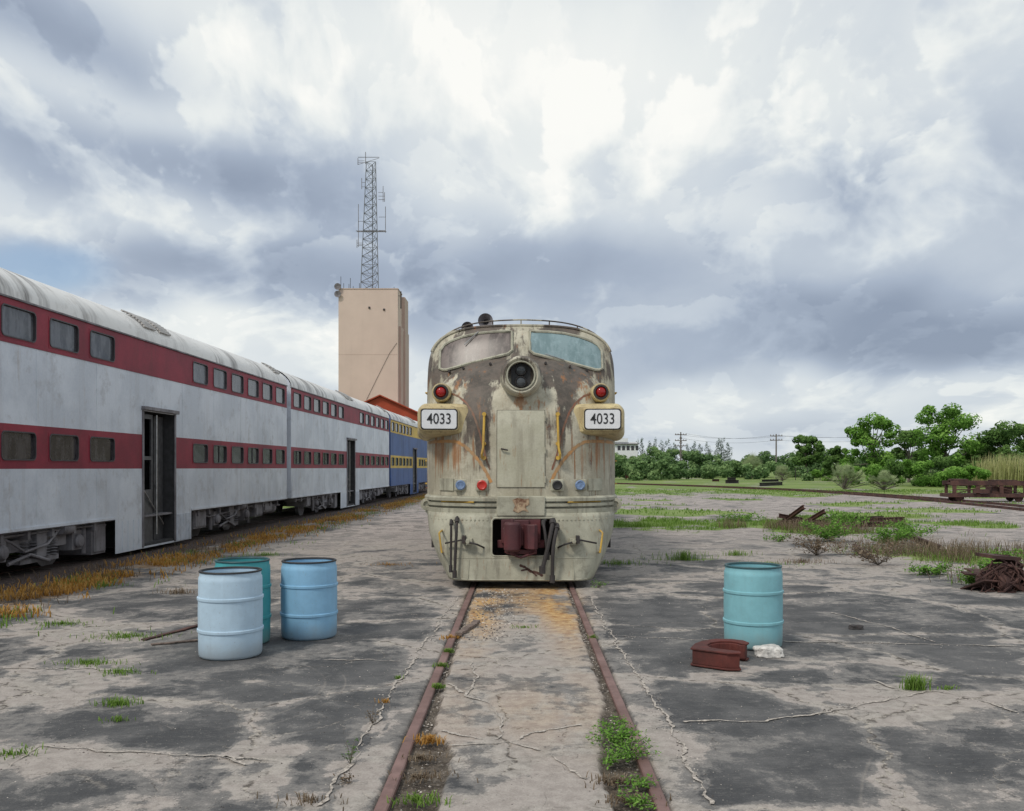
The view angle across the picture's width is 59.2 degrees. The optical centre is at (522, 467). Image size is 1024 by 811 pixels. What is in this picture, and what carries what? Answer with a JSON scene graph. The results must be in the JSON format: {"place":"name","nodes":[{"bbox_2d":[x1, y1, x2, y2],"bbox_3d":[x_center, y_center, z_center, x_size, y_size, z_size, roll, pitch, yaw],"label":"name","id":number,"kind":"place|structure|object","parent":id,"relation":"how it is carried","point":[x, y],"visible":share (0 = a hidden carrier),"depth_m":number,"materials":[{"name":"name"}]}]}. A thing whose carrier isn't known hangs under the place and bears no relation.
{"place":"outdoors","nodes":[
{"label":"outdoors","id":0,"kind":"place"},
{"bbox_2d":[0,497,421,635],"bbox_3d":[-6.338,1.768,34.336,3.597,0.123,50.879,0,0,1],"label":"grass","id":1,"kind":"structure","parent":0,"point":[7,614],"depth_m":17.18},
{"bbox_2d":[0,493,425,620],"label":"dry grass","id":2,"kind":"structure","parent":0,"point":[96,578],"depth_m":16.75,"materials":[{"name":"plant"}]},
{"bbox_2d":[364,395,426,487],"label":"gabled warehouse","id":3,"kind":"structure","parent":0,"point":[387,404],"depth_m":82.00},
{"bbox_2d":[0,470,1023,810],"bbox_3d":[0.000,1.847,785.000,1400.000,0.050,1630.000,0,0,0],"label":"ground","id":4,"kind":"structure","parent":0,"point":[886,742],"depth_m":7.66,"materials":[{"name":"concrete"}]},
{"bbox_2d":[0,742,46,759],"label":"grass tuft","id":5,"kind":"object","parent":4,"relation":"on","point":[10,752],"visible":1,"depth_m":5.75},
{"bbox_2d":[20,619,104,626],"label":"grass tuft","id":6,"kind":"object","parent":4,"relation":"on","point":[64,623],"visible":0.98,"depth_m":10.53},
{"bbox_2d":[44,656,140,667],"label":"grass tuft","id":7,"kind":"object","parent":4,"relation":"on","point":[87,662],"visible":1,"depth_m":8.40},
{"bbox_2d":[89,694,143,708],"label":"grass tuft","id":8,"kind":"object","parent":4,"relation":"on","point":[113,702],"visible":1,"depth_m":6.95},
{"bbox_2d":[89,664,155,676],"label":"grass tuft","id":9,"kind":"object","parent":4,"relation":"on","point":[118,670],"visible":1,"depth_m":8.02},
{"bbox_2d":[70,627,191,642],"bbox_3d":[-4.278,1.802,9.764,1.116,0.056,0.774,0,0,19],"label":"grass tuft","id":10,"kind":"object","parent":4,"relation":"on","point":[126,635],"visible":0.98,"depth_m":9.73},
{"bbox_2d":[141,624,197,639],"bbox_3d":[-3.856,1.816,9.984,0.091,0.012,0.961,0,0,18],"label":"rusty strip","id":11,"kind":"object","parent":4,"relation":"on","point":[174,631],"visible":0.9,"depth_m":9.91,"materials":[{"name":"metal"}]},
{"bbox_2d":[155,588,196,594],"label":"grass tuft","id":12,"kind":"object","parent":4,"relation":"on","point":[175,591],"visible":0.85,"depth_m":13.10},
{"bbox_2d":[0,488,426,577],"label":"railway track","id":13,"kind":"structure","parent":4,"relation":"on","point":[263,519],"depth_m":25.79,"materials":[{"name":"metal"}]},
{"bbox_2d":[0,267,286,565],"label":"passenger coach","id":14,"kind":"object","parent":13,"relation":"on","point":[120,432],"visible":1,"depth_m":18.29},
{"bbox_2d":[0,301,36,344],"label":"window","id":15,"kind":"structure","parent":14,"relation":"in","point":[16,322],"depth_m":14.75,"materials":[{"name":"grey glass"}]},
{"bbox_2d":[0,429,36,461],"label":"window","id":16,"kind":"structure","parent":14,"relation":"in","point":[15,445],"depth_m":14.75,"materials":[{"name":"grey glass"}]},
{"bbox_2d":[49,316,78,354],"bbox_3d":[-8.202,-2.355,16.137,0.046,0.554,1.024,0,0,1],"label":"window","id":17,"kind":"structure","parent":14,"relation":"in","point":[63,335],"depth_m":16.17,"materials":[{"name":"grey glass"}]},
{"bbox_2d":[49,432,78,461],"bbox_3d":[-8.202,-0.355,16.137,0.046,0.514,1.024,0,0,1],"label":"window","id":18,"kind":"structure","parent":14,"relation":"in","point":[63,447],"depth_m":16.17,"materials":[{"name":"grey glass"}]},
{"bbox_2d":[89,328,114,363],"bbox_3d":[-8.171,-2.355,17.537,0.046,0.554,1.024,0,0,1],"label":"window","id":19,"kind":"structure","parent":14,"relation":"in","point":[101,345],"depth_m":17.57,"materials":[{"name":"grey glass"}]},
{"bbox_2d":[89,435,114,462],"bbox_3d":[-8.171,-0.355,17.537,0.046,0.514,1.024,0,0,1],"label":"window","id":20,"kind":"structure","parent":14,"relation":"in","point":[101,448],"depth_m":17.57,"materials":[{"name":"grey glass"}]},
{"bbox_2d":[144,414,162,542],"bbox_3d":[-8.293,0.230,20.162,0.136,2.800,1.592,0,0,-7],"label":"door","id":21,"kind":"structure","parent":14,"relation":"in","point":[150,534],"depth_m":20.47,"materials":[{"name":"paint"}]},
{"bbox_2d":[192,360,207,385],"bbox_3d":[-8.060,-2.355,22.566,0.046,0.554,1.024,0,0,1],"label":"window","id":22,"kind":"structure","parent":14,"relation":"in","point":[199,370],"depth_m":22.59,"materials":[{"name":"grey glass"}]},
{"bbox_2d":[192,443,207,463],"bbox_3d":[-8.060,-0.355,22.566,0.046,0.514,1.024,0,0,1],"label":"window","id":23,"kind":"structure","parent":14,"relation":"in","point":[199,450],"depth_m":22.59,"materials":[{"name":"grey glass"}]},
{"bbox_2d":[213,366,226,390],"bbox_3d":[-8.030,-2.355,23.940,0.046,0.554,1.024,0,0,1],"label":"window","id":24,"kind":"structure","parent":14,"relation":"in","point":[219,375],"depth_m":23.99,"materials":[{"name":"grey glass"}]},
{"bbox_2d":[213,444,226,463],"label":"window","id":25,"kind":"structure","parent":14,"relation":"in","point":[219,451],"depth_m":23.94,"materials":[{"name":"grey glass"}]},
{"bbox_2d":[231,372,243,394],"bbox_3d":[-8.000,-2.355,25.315,0.046,0.554,1.024,0,0,1],"label":"window","id":26,"kind":"structure","parent":14,"relation":"in","point":[237,380],"depth_m":25.41,"materials":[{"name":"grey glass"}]},
{"bbox_2d":[231,445,243,463],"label":"window","id":27,"kind":"structure","parent":14,"relation":"in","point":[237,452],"depth_m":25.41,"materials":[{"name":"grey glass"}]},
{"bbox_2d":[247,377,258,398],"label":"window","id":28,"kind":"structure","parent":14,"relation":"in","point":[252,384],"depth_m":26.73,"materials":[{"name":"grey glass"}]},
{"bbox_2d":[247,447,258,463],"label":"window","id":29,"kind":"structure","parent":14,"relation":"in","point":[252,452],"depth_m":26.68,"materials":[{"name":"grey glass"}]},
{"bbox_2d":[262,382,271,401],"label":"window","id":30,"kind":"structure","parent":14,"relation":"in","point":[266,387],"depth_m":28.08,"materials":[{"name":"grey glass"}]},
{"bbox_2d":[262,448,271,464],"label":"window","id":31,"kind":"structure","parent":14,"relation":"in","point":[266,452],"depth_m":28.08,"materials":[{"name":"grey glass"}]},
{"bbox_2d":[275,386,284,404],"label":"window","id":32,"kind":"structure","parent":14,"relation":"in","point":[279,391],"depth_m":29.47,"materials":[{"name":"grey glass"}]},
{"bbox_2d":[275,449,284,464],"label":"window","id":33,"kind":"structure","parent":14,"relation":"in","point":[279,453],"depth_m":29.47,"materials":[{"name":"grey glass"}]},
{"bbox_2d":[262,369,389,514],"bbox_3d":[-9.170,-0.843,40.599,3.206,5.405,20.100,0,0,1],"label":"passenger coach","id":34,"kind":"object","parent":13,"relation":"on","point":[337,448],"visible":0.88,"depth_m":36.90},
{"bbox_2d":[293,391,300,408],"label":"window","id":35,"kind":"structure","parent":34,"relation":"in","point":[296,396],"depth_m":31.51,"materials":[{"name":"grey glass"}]},
{"bbox_2d":[293,450,300,464],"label":"window","id":36,"kind":"structure","parent":34,"relation":"in","point":[296,453],"depth_m":31.50,"materials":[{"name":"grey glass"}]},
{"bbox_2d":[304,395,310,410],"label":"window","id":37,"kind":"structure","parent":34,"relation":"in","point":[307,399],"depth_m":32.99,"materials":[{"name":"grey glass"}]},
{"bbox_2d":[383,409,426,497],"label":"passenger coach","id":38,"kind":"object","parent":13,"relation":"on","point":[407,459],"visible":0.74,"depth_m":56.89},
{"bbox_2d":[197,566,263,660],"bbox_3d":[-2.845,1.409,8.800,0.624,0.834,0.624,0,0,-17],"label":"plastic barrel","id":39,"kind":"object","parent":4,"relation":"on","point":[230,614],"visible":1,"depth_m":8.55,"materials":[{"name":"blue plastic"}]},
{"bbox_2d":[214,557,271,643],"bbox_3d":[-2.930,1.392,9.450,0.587,0.869,0.587,0,0,-25],"label":"plastic barrel","id":40,"kind":"object","parent":4,"relation":"on","point":[262,563],"visible":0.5,"depth_m":9.37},
{"bbox_2d":[257,791,347,810],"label":"grass tuft","id":41,"kind":"object","parent":4,"relation":"on","point":[306,798],"visible":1,"depth_m":4.94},
{"bbox_2d":[280,557,337,640],"bbox_3d":[-2.310,1.411,9.780,0.616,0.829,0.616,0,0,27],"label":"plastic barrel","id":42,"kind":"object","parent":4,"relation":"on","point":[309,609],"visible":1,"depth_m":9.53,"materials":[{"name":"blue plastic"}]},
{"bbox_2d":[334,152,408,406],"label":"concrete tower block","id":43,"kind":"structure","parent":4,"relation":"on","point":[373,347],"depth_m":120.00,"materials":[{"name":"beige paint"}]},
{"bbox_2d":[402,733,446,745],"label":"grass tuft","id":44,"kind":"object","parent":4,"relation":"on","point":[430,738],"visible":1,"depth_m":5.99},
{"bbox_2d":[387,790,464,808],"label":"grass tuft","id":45,"kind":"object","parent":4,"relation":"on","point":[417,799],"visible":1,"depth_m":4.92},
{"bbox_2d":[401,750,460,762],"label":"grass tuft","id":46,"kind":"object","parent":4,"relation":"on","point":[423,757],"visible":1,"depth_m":5.65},
{"bbox_2d":[387,769,478,784],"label":"grass tuft","id":47,"kind":"object","parent":4,"relation":"on","point":[414,776],"visible":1,"depth_m":5.30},
{"bbox_2d":[455,620,479,635],"bbox_3d":[-0.606,1.807,10.214,0.106,0.030,0.858,0,0,12],"label":"broken plank","id":48,"kind":"object","parent":4,"relation":"on","point":[468,627],"visible":1,"depth_m":10.12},
{"bbox_2d":[0,557,1023,810],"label":"gravel","id":49,"kind":"structure","parent":4,"relation":"on","point":[526,667],"depth_m":8.46,"materials":[{"name":"gravel"}]},
{"bbox_2d":[374,581,670,810],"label":"railway track","id":50,"kind":"structure","parent":4,"relation":"on","point":[390,788],"depth_m":6.63,"materials":[{"name":"metal"}]},
{"bbox_2d":[418,313,624,582],"bbox_3d":[-0.020,-0.458,23.666,3.485,4.635,20.687,0,0,0],"label":"diesel locomotive","id":51,"kind":"object","parent":50,"relation":"on","point":[521,428],"visible":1,"depth_m":14.04,"materials":[{"name":"paint"}]},
{"bbox_2d":[497,410,545,486],"bbox_3d":[-0.010,-0.296,13.952,0.754,1.188,0.187,0,0,0],"label":"door","id":52,"kind":"structure","parent":51,"relation":"in","point":[521,449],"depth_m":13.91,"materials":[{"name":"paint"}]},
{"bbox_2d":[591,714,631,730],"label":"weed plant","id":53,"kind":"object","parent":4,"relation":"on","point":[624,721],"visible":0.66,"depth_m":6.27,"materials":[{"name":"green plant"}]},
{"bbox_2d":[600,741,625,769],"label":"weed plant","id":54,"kind":"object","parent":4,"relation":"on","point":[610,760],"visible":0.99,"depth_m":5.55,"materials":[{"name":"green plant"}]},
{"bbox_2d":[585,719,646,748],"bbox_3d":[0.617,1.749,5.934,0.293,0.166,0.374,0,0,-43],"label":"weed plant","id":55,"kind":"object","parent":4,"relation":"on","point":[622,734],"visible":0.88,"depth_m":5.90,"materials":[{"name":"green plant"}]},
{"bbox_2d":[584,772,649,789],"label":"grass tuft","id":56,"kind":"object","parent":4,"relation":"on","point":[610,782],"visible":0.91,"depth_m":5.22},
{"bbox_2d":[615,438,639,458],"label":"white building","id":57,"kind":"structure","parent":4,"relation":"on","point":[623,446],"depth_m":190.00,"materials":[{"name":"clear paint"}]},
{"bbox_2d":[598,731,660,762],"bbox_3d":[0.668,1.759,5.656,0.406,0.148,0.350,0,0,0],"label":"weed plant","id":58,"kind":"object","parent":4,"relation":"on","point":[629,756],"visible":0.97,"depth_m":5.65,"materials":[{"name":"green plant"}]},
{"bbox_2d":[595,786,671,807],"bbox_3d":[0.610,1.802,4.923,0.358,0.055,0.339,0,0,40],"label":"grass tuft","id":59,"kind":"object","parent":4,"relation":"on","point":[622,799],"visible":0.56,"depth_m":4.93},
{"bbox_2d":[601,559,670,566],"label":"grass tuft","id":60,"kind":"object","parent":4,"relation":"on","point":[616,561],"visible":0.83,"depth_m":17.11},
{"bbox_2d":[617,790,655,810],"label":"weed plant","id":61,"kind":"object","parent":4,"relation":"on","point":[642,803],"visible":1,"depth_m":4.85,"materials":[{"name":"green plant"}]},
{"bbox_2d":[616,772,658,790],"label":"weed plant","id":62,"kind":"object","parent":4,"relation":"on","point":[641,783],"visible":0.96,"depth_m":5.15,"materials":[{"name":"green plant"}]},
{"bbox_2d":[613,516,678,527],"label":"grass tuft","id":63,"kind":"object","parent":4,"relation":"on","point":[643,525],"visible":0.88,"depth_m":27.78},
{"bbox_2d":[636,438,731,467],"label":"pine row","id":64,"kind":"object","parent":4,"relation":"on","point":[700,450],"visible":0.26,"depth_m":197.57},
{"bbox_2d":[658,549,714,561],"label":"grass tuft","id":65,"kind":"object","parent":4,"relation":"on","point":[685,556],"visible":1,"depth_m":17.78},
{"bbox_2d":[690,639,748,670],"bbox_3d":[1.857,1.743,8.462,0.474,0.162,0.683,0,0,22],"label":"rusty casting","id":66,"kind":"object","parent":4,"relation":"on","point":[725,654],"visible":1,"depth_m":8.26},
{"bbox_2d":[711,511,769,521],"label":"weed plant","id":67,"kind":"object","parent":4,"relation":"on","point":[747,517],"visible":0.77,"depth_m":30.71,"materials":[{"name":"green plant"}]},
{"bbox_2d":[742,451,762,477],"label":"tree","id":68,"kind":"object","parent":4,"relation":"on","point":[752,460],"visible":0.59,"depth_m":149.20,"materials":[{"name":"green plant"}]},
{"bbox_2d":[723,562,783,649],"bbox_3d":[2.375,1.411,9.280,0.610,0.829,0.610,0,0,-40],"label":"plastic barrel","id":69,"kind":"object","parent":4,"relation":"on","point":[753,602],"visible":0.95,"depth_m":9.03,"materials":[{"name":"plastic"}]},
{"bbox_2d":[753,644,784,657],"bbox_3d":[2.398,1.776,8.776,0.286,0.104,0.216,0,0,0],"label":"concrete chunk","id":70,"kind":"object","parent":4,"relation":"on","point":[769,651],"visible":1,"depth_m":8.69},
{"bbox_2d":[759,479,781,485],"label":"timber pile","id":71,"kind":"object","parent":4,"relation":"on","point":[771,482],"visible":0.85,"depth_m":92.66,"materials":[{"name":"wood"}]},
{"bbox_2d":[774,465,792,480],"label":"palmetto","id":72,"kind":"object","parent":4,"relation":"on","point":[781,471],"visible":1,"depth_m":117.58,"materials":[{"name":"green plant"}]},
{"bbox_2d":[777,505,805,519],"bbox_3d":[8.519,1.460,28.194,0.877,0.639,1.220,0,0,0],"label":"scrap rail","id":73,"kind":"object","parent":4,"relation":"on","point":[793,514],"visible":0.68,"depth_m":28.33,"materials":[{"name":"metal"}]},
{"bbox_2d":[792,434,824,466],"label":"tree","id":74,"kind":"object","parent":4,"relation":"on","point":[806,454],"visible":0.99,"depth_m":139.34,"materials":[{"name":"green plant"}]},
{"bbox_2d":[770,557,846,564],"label":"grass tuft","id":75,"kind":"object","parent":4,"relation":"on","point":[803,561],"visible":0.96,"depth_m":17.33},
{"bbox_2d":[775,530,851,555],"bbox_3d":[6.141,1.575,18.850,1.417,0.515,1.356,0,0,43],"label":"weed plant","id":76,"kind":"object","parent":4,"relation":"on","point":[817,549],"visible":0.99,"depth_m":18.74,"materials":[{"name":"brown plant"}]},
{"bbox_2d":[615,446,1023,480],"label":"distant wood","id":77,"kind":"object","parent":4,"relation":"on","point":[661,465],"visible":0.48,"depth_m":143.29,"materials":[{"name":"plant"}]},
{"bbox_2d":[806,468,833,480],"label":"shrub","id":78,"kind":"object","parent":4,"relation":"on","point":[816,473],"visible":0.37,"depth_m":124.01,"materials":[{"name":"green plant"}]},
{"bbox_2d":[617,483,1023,510],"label":"railway track","id":79,"kind":"structure","parent":4,"relation":"on","point":[972,503],"depth_m":56.02,"materials":[{"name":"metal"}]},
{"bbox_2d":[791,509,850,525],"bbox_3d":[9.420,1.545,28.291,0.852,0.571,2.976,0,0,39],"label":"scrap rail","id":80,"kind":"object","parent":4,"relation":"on","point":[818,514],"visible":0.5,"depth_m":27.79,"materials":[{"name":"metal"}]},
{"bbox_2d":[797,517,867,541],"bbox_3d":[7.657,1.552,22.452,1.705,0.607,1.313,0,0,0],"label":"weed plant","id":81,"kind":"object","parent":4,"relation":"on","point":[829,533],"visible":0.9,"depth_m":22.30,"materials":[{"name":"green plant"}]},
{"bbox_2d":[821,445,847,477],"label":"tree","id":82,"kind":"object","parent":4,"relation":"on","point":[835,457],"visible":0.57,"depth_m":119.30,"materials":[{"name":"green plant"}]},
{"bbox_2d":[778,517,904,524],"bbox_3d":[10.206,1.695,28.743,4.450,0.210,0.140,0,0,-12],"label":"scrap rail","id":83,"kind":"object","parent":4,"relation":"on","point":[879,519],"visible":0.34,"depth_m":29.01,"materials":[{"name":"metal"}]},
{"bbox_2d":[824,462,869,489],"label":"palmetto","id":84,"kind":"object","parent":4,"relation":"on","point":[847,470],"visible":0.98,"depth_m":71.85,"materials":[{"name":"green plant"}]},
{"bbox_2d":[807,508,887,527],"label":"weed plant","id":85,"kind":"object","parent":4,"relation":"on","point":[848,516],"visible":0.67,"depth_m":27.63,"materials":[{"name":"green plant"}]},
{"bbox_2d":[817,516,897,526],"bbox_3d":[10.610,1.690,28.207,3.761,0.280,1.382,0,0,-32],"label":"scrap rail","id":86,"kind":"object","parent":4,"relation":"on","point":[873,523],"visible":0.24,"depth_m":28.01,"materials":[{"name":"metal"}]},
{"bbox_2d":[838,463,881,483],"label":"shrub","id":87,"kind":"object","parent":4,"relation":"on","point":[863,469],"visible":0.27,"depth_m":99.98,"materials":[{"name":"green plant"}]},
{"bbox_2d":[838,412,901,474],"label":"tree","id":88,"kind":"object","parent":4,"relation":"on","point":[864,435],"visible":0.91,"depth_m":104.30,"materials":[{"name":"green plant"}]},
{"bbox_2d":[716,517,1023,583],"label":"dry weeds","id":89,"kind":"object","parent":4,"relation":"on","point":[956,551],"visible":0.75,"depth_m":19.31,"materials":[{"name":"plant"}]},
{"bbox_2d":[832,538,921,564],"bbox_3d":[6.672,1.576,16.951,1.752,0.511,1.402,0,0,0],"label":"weed plant","id":90,"kind":"object","parent":4,"relation":"on","point":[873,557],"visible":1,"depth_m":16.93,"materials":[{"name":"brown plant"}]},
{"bbox_2d":[865,470,900,489],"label":"palmetto","id":91,"kind":"object","parent":4,"relation":"on","point":[883,478],"visible":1,"depth_m":69.72,"materials":[{"name":"green plant"}]},
{"bbox_2d":[865,461,906,484],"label":"shrub","id":92,"kind":"object","parent":4,"relation":"on","point":[876,472],"visible":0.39,"depth_m":95.56,"materials":[{"name":"green plant"}]},
{"bbox_2d":[851,522,934,545],"bbox_3d":[8.664,1.547,21.038,1.699,0.572,1.522,0,0,0],"label":"weed plant","id":93,"kind":"object","parent":4,"relation":"on","point":[884,535],"visible":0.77,"depth_m":20.89,"materials":[{"name":"green plant"}]},
{"bbox_2d":[879,458,932,485],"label":"shrub","id":94,"kind":"object","parent":4,"relation":"on","point":[897,467],"visible":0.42,"depth_m":89.32,"materials":[{"name":"green plant"}]},
{"bbox_2d":[868,518,950,535],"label":"weed plant","id":95,"kind":"object","parent":4,"relation":"on","point":[908,526],"visible":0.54,"depth_m":23.97,"materials":[{"name":"green plant"}]},
{"bbox_2d":[891,429,929,481],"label":"tree","id":96,"kind":"object","parent":4,"relation":"on","point":[903,437],"visible":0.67,"depth_m":111.63,"materials":[{"name":"green plant"}]},
{"bbox_2d":[894,671,932,690],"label":"grass tuft","id":97,"kind":"object","parent":4,"relation":"on","point":[913,683],"visible":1,"depth_m":7.42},
{"bbox_2d":[902,459,957,486],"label":"shrub","id":98,"kind":"object","parent":4,"relation":"on","point":[935,481],"visible":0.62,"depth_m":85.83,"materials":[{"name":"green plant"}]},
{"bbox_2d":[904,559,963,575],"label":"weed plant","id":99,"kind":"object","parent":4,"relation":"on","point":[936,570],"visible":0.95,"depth_m":15.37,"materials":[{"name":"green plant"}]},
{"bbox_2d":[908,402,988,470],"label":"tree","id":100,"kind":"object","parent":4,"relation":"on","point":[942,428],"visible":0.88,"depth_m":94.00,"materials":[{"name":"green plant"}]},
{"bbox_2d":[932,455,971,485],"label":"shrub","id":101,"kind":"object","parent":4,"relation":"on","point":[940,462],"visible":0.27,"depth_m":89.33,"materials":[{"name":"green plant"}]},
{"bbox_2d":[952,566,974,584],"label":"weed plant","id":102,"kind":"object","parent":4,"relation":"on","point":[969,579],"visible":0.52,"depth_m":13.86,"materials":[{"name":"green plant"}]},
{"bbox_2d":[938,465,991,487],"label":"shrub","id":103,"kind":"object","parent":4,"relation":"on","point":[969,471],"visible":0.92,"depth_m":81.26,"materials":[{"name":"green plant"}]},
{"bbox_2d":[954,439,993,466],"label":"tree","id":104,"kind":"object","parent":4,"relation":"on","point":[967,457],"visible":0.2,"depth_m":100.39,"materials":[{"name":"green plant"}]},
{"bbox_2d":[940,479,1023,501],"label":"steel frame cart","id":105,"kind":"object","parent":4,"relation":"on","point":[998,488],"visible":0.98,"depth_m":48.38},
{"bbox_2d":[960,552,1023,592],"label":"scrap machinery","id":106,"kind":"object","parent":4,"relation":"on","point":[1006,575],"visible":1,"depth_m":13.34,"materials":[{"name":"metal"}]},
{"bbox_2d":[967,557,1022,572],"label":"weed plant","id":107,"kind":"object","parent":4,"relation":"on","point":[987,561],"visible":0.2,"depth_m":14.41,"materials":[{"name":"green plant"}]},
{"bbox_2d":[970,452,1023,487],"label":"reeds","id":108,"kind":"object","parent":4,"relation":"on","point":[999,472],"visible":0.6,"depth_m":82.70,"materials":[{"name":"plant"}]},
{"bbox_2d":[976,420,1023,464],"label":"tree","id":109,"kind":"object","parent":4,"relation":"on","point":[999,437],"visible":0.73,"depth_m":89.42,"materials":[{"name":"green plant"}]},
{"bbox_2d":[0,0,1023,462],"label":"sky","id":110,"kind":"structure","parent":0,"point":[790,218],"materials":[{"name":"grey"}]},
{"bbox_2d":[613,514,1021,584],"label":"grass","id":111,"kind":"structure","parent":0,"point":[950,522],"depth_m":28.15,"materials":[{"name":"plant"}]},
{"bbox_2d":[614,488,1023,522],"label":"grass","id":112,"kind":"structure","parent":0,"point":[764,491],"depth_m":51.59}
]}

